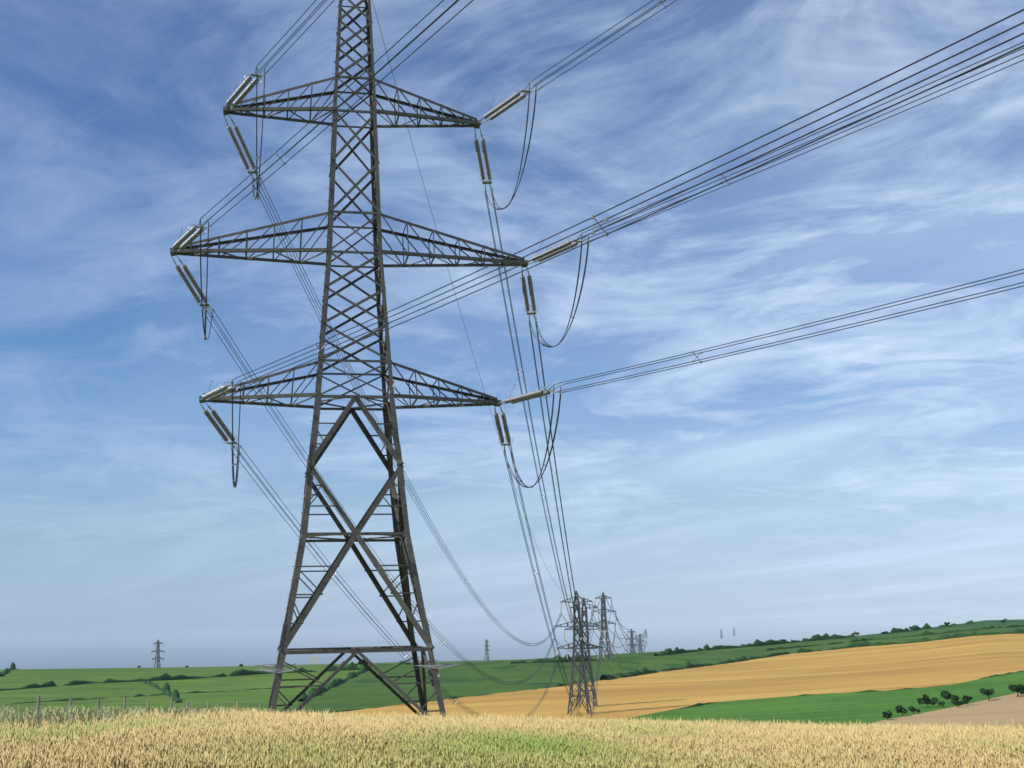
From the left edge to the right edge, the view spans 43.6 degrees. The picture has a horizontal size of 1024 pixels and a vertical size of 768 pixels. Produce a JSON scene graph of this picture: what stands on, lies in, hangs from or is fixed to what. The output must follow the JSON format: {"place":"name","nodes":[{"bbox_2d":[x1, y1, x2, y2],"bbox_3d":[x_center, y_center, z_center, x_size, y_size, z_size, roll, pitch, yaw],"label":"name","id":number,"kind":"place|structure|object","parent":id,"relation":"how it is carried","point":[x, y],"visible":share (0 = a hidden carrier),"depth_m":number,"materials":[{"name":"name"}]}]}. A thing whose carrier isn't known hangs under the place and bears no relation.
{"place":"outdoors","nodes":[
{"label":"outdoors","id":0,"kind":"place"},
{"bbox_2d":[170,0,528,715],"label":"pylon tower","id":1,"kind":"structure","parent":0,"point":[404,550],"depth_m":86.19,"materials":[{"name":"grey metal"}]},
{"bbox_2d":[254,660,457,673],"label":"tower anti climb guards","id":2,"kind":"object","parent":1,"relation":"attached to","point":[270,668],"visible":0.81,"depth_m":77.79,"materials":[{"name":"grey metal"}]},
{"bbox_2d":[170,0,729,700],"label":"pylon line fittings","id":3,"kind":"object","parent":1,"relation":"attached to","point":[324,344],"visible":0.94,"depth_m":84.70,"materials":[{"name":"grey metal"}]},
{"bbox_2d":[172,76,577,442],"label":"pylon insulator strings","id":4,"kind":"object","parent":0,"point":[498,110],"visible":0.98,"depth_m":87.23},
{"bbox_2d":[0,619,1023,728],"bbox_3d":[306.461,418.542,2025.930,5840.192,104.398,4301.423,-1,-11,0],"label":"farmland","id":5,"kind":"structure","parent":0,"point":[769,688],"depth_m":697.19,"materials":[{"name":"plant"}]},
{"bbox_2d":[0,695,261,720],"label":"wire fence posts","id":6,"kind":"object","parent":5,"relation":"on","point":[98,702],"visible":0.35,"depth_m":50.99,"materials":[{"name":"grey wood"}]},
{"bbox_2d":[0,704,289,731],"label":"tall grass","id":7,"kind":"structure","parent":5,"relation":"on","point":[53,713],"depth_m":44.06,"materials":[{"name":"beige plant"}]},
{"bbox_2d":[151,591,734,715],"bbox_3d":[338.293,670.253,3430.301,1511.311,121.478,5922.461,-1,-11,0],"label":"distant pylons","id":8,"kind":"object","parent":5,"relation":"on","point":[582,665],"visible":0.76,"depth_m":563.89,"materials":[{"name":"grey metal"}]},
{"bbox_2d":[151,598,733,662],"bbox_3d":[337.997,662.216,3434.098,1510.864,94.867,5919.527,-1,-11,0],"label":"distant pylon insulators","id":9,"kind":"object","parent":8,"relation":"hanging from","point":[554,634],"visible":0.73,"depth_m":566.88,"materials":[{"name":"grey"}]},
{"bbox_2d":[555,593,647,678],"bbox_3d":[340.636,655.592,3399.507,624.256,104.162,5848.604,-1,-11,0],"label":"distant conductors","id":10,"kind":"object","parent":9,"relation":"on","point":[612,644],"visible":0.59,"depth_m":916.69,"materials":[{"name":"grey"}]},
{"bbox_2d":[200,0,1023,718],"bbox_3d":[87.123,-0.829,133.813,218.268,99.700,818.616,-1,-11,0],"label":"conductors","id":11,"kind":"structure","parent":8,"relation":"on","point":[258,184],"depth_m":70.79,"materials":[{"name":"grey"}]},
{"bbox_2d":[0,706,1023,767],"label":"wheat crop","id":12,"kind":"object","parent":5,"relation":"on","point":[258,739],"visible":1,"depth_m":29.04,"materials":[{"name":"beige plant"}]},
{"bbox_2d":[0,620,1023,713],"bbox_3d":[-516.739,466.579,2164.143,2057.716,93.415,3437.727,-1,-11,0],"label":"hedge rows","id":13,"kind":"object","parent":5,"relation":"on","point":[166,691],"visible":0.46,"depth_m":914.93,"materials":[{"name":"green plant"}]},
{"bbox_2d":[137,618,1023,719],"bbox_3d":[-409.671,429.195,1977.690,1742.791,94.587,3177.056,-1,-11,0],"label":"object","id":14,"kind":"object","parent":5,"relation":"on","point":[926,700],"visible":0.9,"depth_m":466.05,"materials":[{"name":"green plant"}]},
{"bbox_2d":[0,612,1023,669],"bbox_3d":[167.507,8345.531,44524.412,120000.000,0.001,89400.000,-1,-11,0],"label":"sea water","id":15,"kind":"structure","parent":0,"point":[221,647],"depth_m":7448.15,"materials":[{"name":"blue liquid"}]},
{"bbox_2d":[0,0,1023,632],"label":"sky","id":16,"kind":"structure","parent":0,"point":[876,468],"materials":[{"name":"blue"}]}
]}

